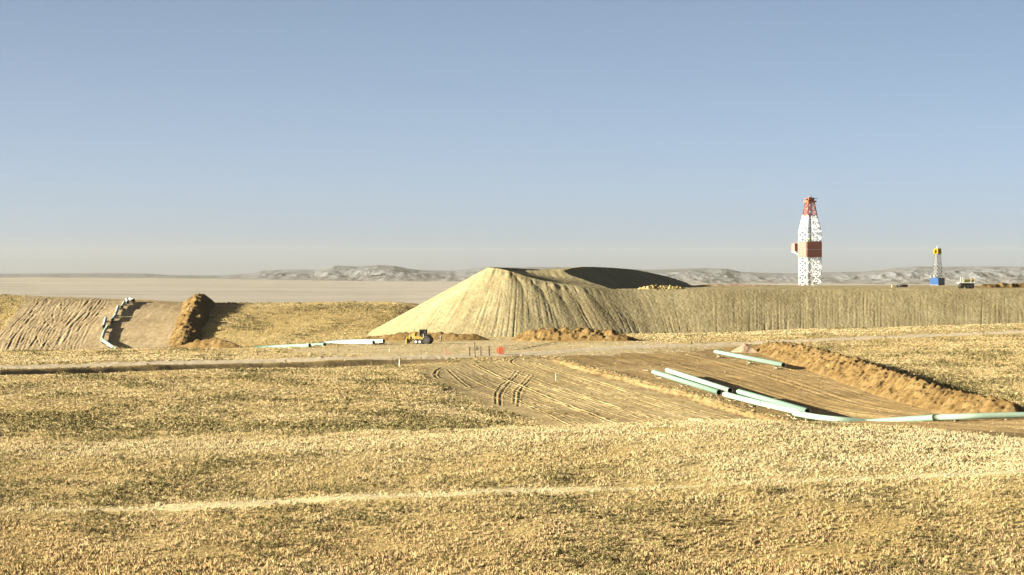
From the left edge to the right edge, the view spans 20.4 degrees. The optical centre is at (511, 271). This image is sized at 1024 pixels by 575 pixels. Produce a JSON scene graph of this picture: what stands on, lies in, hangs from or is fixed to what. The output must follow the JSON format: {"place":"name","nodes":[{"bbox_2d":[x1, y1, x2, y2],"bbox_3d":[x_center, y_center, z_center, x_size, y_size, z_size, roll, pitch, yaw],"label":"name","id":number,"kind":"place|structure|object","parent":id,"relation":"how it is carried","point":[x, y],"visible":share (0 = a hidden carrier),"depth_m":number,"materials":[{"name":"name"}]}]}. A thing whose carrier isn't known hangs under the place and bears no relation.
{"place":"outdoors","nodes":[
{"label":"outdoors","id":0,"kind":"place"},
{"bbox_2d":[0,295,221,350],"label":"dirt track","id":1,"kind":"structure","parent":0,"point":[44,322],"depth_m":840.80,"materials":[{"name":"brown soil"}]},
{"bbox_2d":[169,293,215,347],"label":"spoil windrow","id":2,"kind":"object","parent":1,"relation":"on","point":[192,319],"visible":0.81,"depth_m":836.27,"materials":[{"name":"brown soil"}]},
{"bbox_2d":[0,359,452,374],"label":"road bank","id":3,"kind":"structure","parent":0,"point":[318,364],"depth_m":576.31,"materials":[{"name":"brown soil"}]},
{"bbox_2d":[0,277,981,303],"bbox_3d":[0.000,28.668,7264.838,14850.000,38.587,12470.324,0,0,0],"label":"distant plain","id":4,"kind":"structure","parent":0,"point":[238,290],"depth_m":6101.08,"materials":[{"name":"beige soil"}]},
{"bbox_2d":[792,195,821,284],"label":"drilling rig","id":5,"kind":"object","parent":4,"relation":"on","point":[809,249],"visible":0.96,"depth_m":1599.73,"materials":[{"name":"white paint"}]},
{"bbox_2d":[930,247,944,284],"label":"drilling rig","id":6,"kind":"object","parent":4,"relation":"on","point":[936,280],"visible":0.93,"depth_m":2398.86,"materials":[{"name":"metal"}]},
{"bbox_2d":[282,337,740,358],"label":"dirt track","id":7,"kind":"structure","parent":0,"point":[417,348],"depth_m":671.38,"materials":[{"name":"beige soil"}]},
{"bbox_2d":[254,343,310,347],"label":"pipe","id":8,"kind":"object","parent":7,"relation":"on","point":[291,345],"visible":0.76,"depth_m":693.28,"materials":[{"name":"metal"}]},
{"bbox_2d":[311,343,325,345],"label":"pipe","id":9,"kind":"object","parent":7,"relation":"on","point":[319,344],"visible":0.55,"depth_m":699.53,"materials":[{"name":"metal"}]},
{"bbox_2d":[324,340,374,343],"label":"pipe","id":10,"kind":"object","parent":7,"relation":"on","point":[356,342],"visible":0.89,"depth_m":704.33,"materials":[{"name":"metal"}]},
{"bbox_2d":[406,329,432,343],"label":"wheel loader","id":11,"kind":"object","parent":7,"relation":"on","point":[424,337],"visible":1,"depth_m":706.52,"materials":[{"name":"yellow paint"}]},
{"bbox_2d":[358,332,489,340],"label":"spoil windrow","id":12,"kind":"object","parent":7,"relation":"on","point":[401,336],"visible":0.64,"depth_m":741.79,"materials":[{"name":"brown soil"}]},
{"bbox_2d":[511,327,640,341],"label":"spoil windrow","id":13,"kind":"object","parent":7,"relation":"on","point":[566,334],"visible":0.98,"depth_m":720.55,"materials":[{"name":"brown soil"}]},
{"bbox_2d":[0,294,1023,574],"bbox_3d":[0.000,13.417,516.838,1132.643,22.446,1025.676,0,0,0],"label":"ground","id":14,"kind":"structure","parent":0,"point":[366,320],"depth_m":270.91,"materials":[{"name":"beige plant"}]},
{"bbox_2d":[178,337,239,347],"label":"spoil windrow","id":15,"kind":"object","parent":14,"relation":"on","point":[216,342],"visible":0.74,"depth_m":717.15,"materials":[{"name":"brown soil"}]},
{"bbox_2d":[4,296,1017,426],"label":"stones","id":16,"kind":"object","parent":14,"relation":"on","point":[519,371],"visible":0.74,"depth_m":545.33,"materials":[{"name":"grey stone"}]},
{"bbox_2d":[0,295,1023,436],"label":"grass","id":17,"kind":"structure","parent":14,"relation":"on","point":[276,414],"depth_m":513.38,"materials":[{"name":"beige plant"}]},
{"bbox_2d":[0,294,1023,435],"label":"sagebrush cover","id":18,"kind":"object","parent":14,"relation":"on","point":[90,419],"visible":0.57,"depth_m":464.69,"materials":[{"name":"yellow plant"}]},
{"bbox_2d":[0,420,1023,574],"bbox_3d":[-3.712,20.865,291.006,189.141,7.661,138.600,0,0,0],"label":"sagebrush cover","id":19,"kind":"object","parent":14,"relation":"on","point":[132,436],"visible":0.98,"depth_m":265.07,"materials":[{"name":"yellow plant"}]},
{"bbox_2d":[417,356,755,426],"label":"dirt clearing","id":20,"kind":"structure","parent":14,"relation":"on","point":[542,368],"depth_m":499.14,"materials":[{"name":"brown soil"}]},
{"bbox_2d":[615,539,625,544],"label":"sagebrush","id":21,"kind":"object","parent":14,"relation":"on","point":[620,540],"visible":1,"depth_m":241.60,"materials":[{"name":"beige plant"}]},
{"bbox_2d":[754,341,1023,413],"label":"spoil windrow","id":22,"kind":"object","parent":14,"relation":"on","point":[877,380],"visible":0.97,"depth_m":496.16,"materials":[{"name":"brown soil"}]},
{"bbox_2d":[0,265,1023,283],"bbox_3d":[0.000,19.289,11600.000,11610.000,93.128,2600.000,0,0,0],"label":"hills","id":23,"kind":"structure","parent":0,"point":[950,275],"depth_m":11112.83,"materials":[{"name":"grey stone"}]},
{"bbox_2d":[0,330,1023,368],"bbox_3d":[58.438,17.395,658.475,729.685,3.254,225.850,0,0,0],"label":"road","id":24,"kind":"structure","parent":0,"point":[308,359],"depth_m":617.86,"materials":[{"name":"beige soil"}]},
{"bbox_2d":[497,346,504,353],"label":"safety fence","id":25,"kind":"object","parent":24,"relation":"on","point":[500,350],"visible":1,"depth_m":629.05,"materials":[{"name":"orange plastic"}]},
{"bbox_2d":[0,469,1023,511],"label":"path","id":26,"kind":"structure","parent":0,"point":[170,507],"depth_m":270.56,"materials":[{"name":"beige soil"}]},
{"bbox_2d":[0,0,1023,274],"label":"sky","id":27,"kind":"structure","parent":0,"point":[164,137],"materials":[{"name":"blue"}]},
{"bbox_2d":[368,267,1023,336],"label":"hill","id":28,"kind":"structure","parent":0,"point":[498,302],"depth_m":803.78,"materials":[{"name":"soil"}]},
{"bbox_2d":[638,284,685,288],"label":"rock pile","id":29,"kind":"object","parent":28,"relation":"on","point":[663,286],"visible":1,"depth_m":812.98,"materials":[{"name":"beige stone"}]},
{"bbox_2d":[693,284,783,285],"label":"spoil windrow","id":30,"kind":"object","parent":28,"relation":"on","point":[734,285],"visible":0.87,"depth_m":983.88,"materials":[{"name":"brown soil"}]},
{"bbox_2d":[891,284,907,286],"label":"skid tank","id":31,"kind":"object","parent":28,"relation":"on","point":[900,285],"visible":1,"depth_m":899.63,"materials":[{"name":"metal"}]},
{"bbox_2d":[957,277,974,288],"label":"truck","id":32,"kind":"object","parent":28,"relation":"on","point":[967,283],"visible":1,"depth_m":834.98,"materials":[{"name":"white paint"}]},
{"bbox_2d":[974,283,1023,287],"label":"spoil windrow","id":33,"kind":"object","parent":28,"relation":"on","point":[1007,285],"visible":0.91,"depth_m":881.36,"materials":[{"name":"brown soil"}]},
{"bbox_2d":[525,344,1023,437],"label":"dirt track","id":34,"kind":"structure","parent":0,"point":[759,379],"depth_m":522.66,"materials":[{"name":"brown soil"}]},
{"bbox_2d":[731,343,758,352],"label":"spoil cone","id":35,"kind":"object","parent":34,"relation":"on","point":[744,348],"visible":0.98,"depth_m":660.27,"materials":[{"name":"beige soil"}]},
{"bbox_2d":[867,415,932,421],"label":"pipe","id":36,"kind":"object","parent":34,"relation":"on","point":[915,418],"visible":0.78,"depth_m":422.11,"materials":[{"name":"metal"}]},
{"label":"timber skid","id":37,"kind":"object","parent":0,"visible":0},
{"bbox_2d":[714,350,785,366],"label":"pipe","id":38,"kind":"object","parent":37,"relation":"on","point":[756,359],"visible":1,"depth_m":607.69,"materials":[{"name":"metal"}]},
{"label":"timber skid","id":39,"kind":"object","parent":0,"visible":0},
{"bbox_2d":[652,370,721,394],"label":"pipe","id":40,"kind":"object","parent":39,"relation":"on","point":[690,383],"visible":1,"depth_m":523.05,"materials":[{"name":"metal"}]},
{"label":"timber skid","id":41,"kind":"object","parent":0,"visible":0},
{"bbox_2d":[665,368,732,392],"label":"pipe","id":42,"kind":"object","parent":41,"relation":"on","point":[700,381],"visible":0.94,"depth_m":520.44,"materials":[{"name":"metal"}]},
{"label":"timber skid","id":43,"kind":"object","parent":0,"visible":0},
{"bbox_2d":[722,392,798,412],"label":"pipe","id":44,"kind":"object","parent":43,"relation":"on","point":[759,402],"visible":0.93,"depth_m":465.00,"materials":[{"name":"metal"}]},
{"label":"timber skid","id":45,"kind":"object","parent":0,"visible":0},
{"bbox_2d":[736,389,809,412],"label":"pipe","id":46,"kind":"object","parent":45,"relation":"on","point":[764,398],"visible":0.95,"depth_m":465.51,"materials":[{"name":"metal"}]},
{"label":"timber skid","id":47,"kind":"object","parent":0,"visible":0},
{"bbox_2d":[792,410,867,421],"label":"pipe","id":48,"kind":"object","parent":47,"relation":"on","point":[818,416],"visible":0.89,"depth_m":435.75,"materials":[{"name":"metal"}]},
{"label":"timber skid","id":49,"kind":"object","parent":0,"visible":0},
{"bbox_2d":[932,412,1023,420],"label":"pipe","id":50,"kind":"object","parent":49,"relation":"on","point":[972,416],"visible":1,"depth_m":415.13,"materials":[{"name":"metal"}]},
{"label":"timber skid","id":51,"kind":"object","parent":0,"visible":0},
{"bbox_2d":[333,339,384,342],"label":"pipe","id":52,"kind":"object","parent":51,"relation":"on","point":[379,340],"visible":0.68,"depth_m":707.94,"materials":[{"name":"metal"}]},
{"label":"timber skid","id":53,"kind":"object","parent":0,"visible":0},
{"bbox_2d":[101,325,116,348],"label":"pipe","id":54,"kind":"object","parent":53,"relation":"on","point":[103,340],"visible":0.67,"depth_m":812.45,"materials":[{"name":"metal"}]},
{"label":"timber skid","id":55,"kind":"object","parent":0,"visible":0},
{"bbox_2d":[102,317,106,327],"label":"pipe","id":56,"kind":"object","parent":55,"relation":"on","point":[104,322],"visible":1,"depth_m":837.72,"materials":[{"name":"metal"}]}
]}

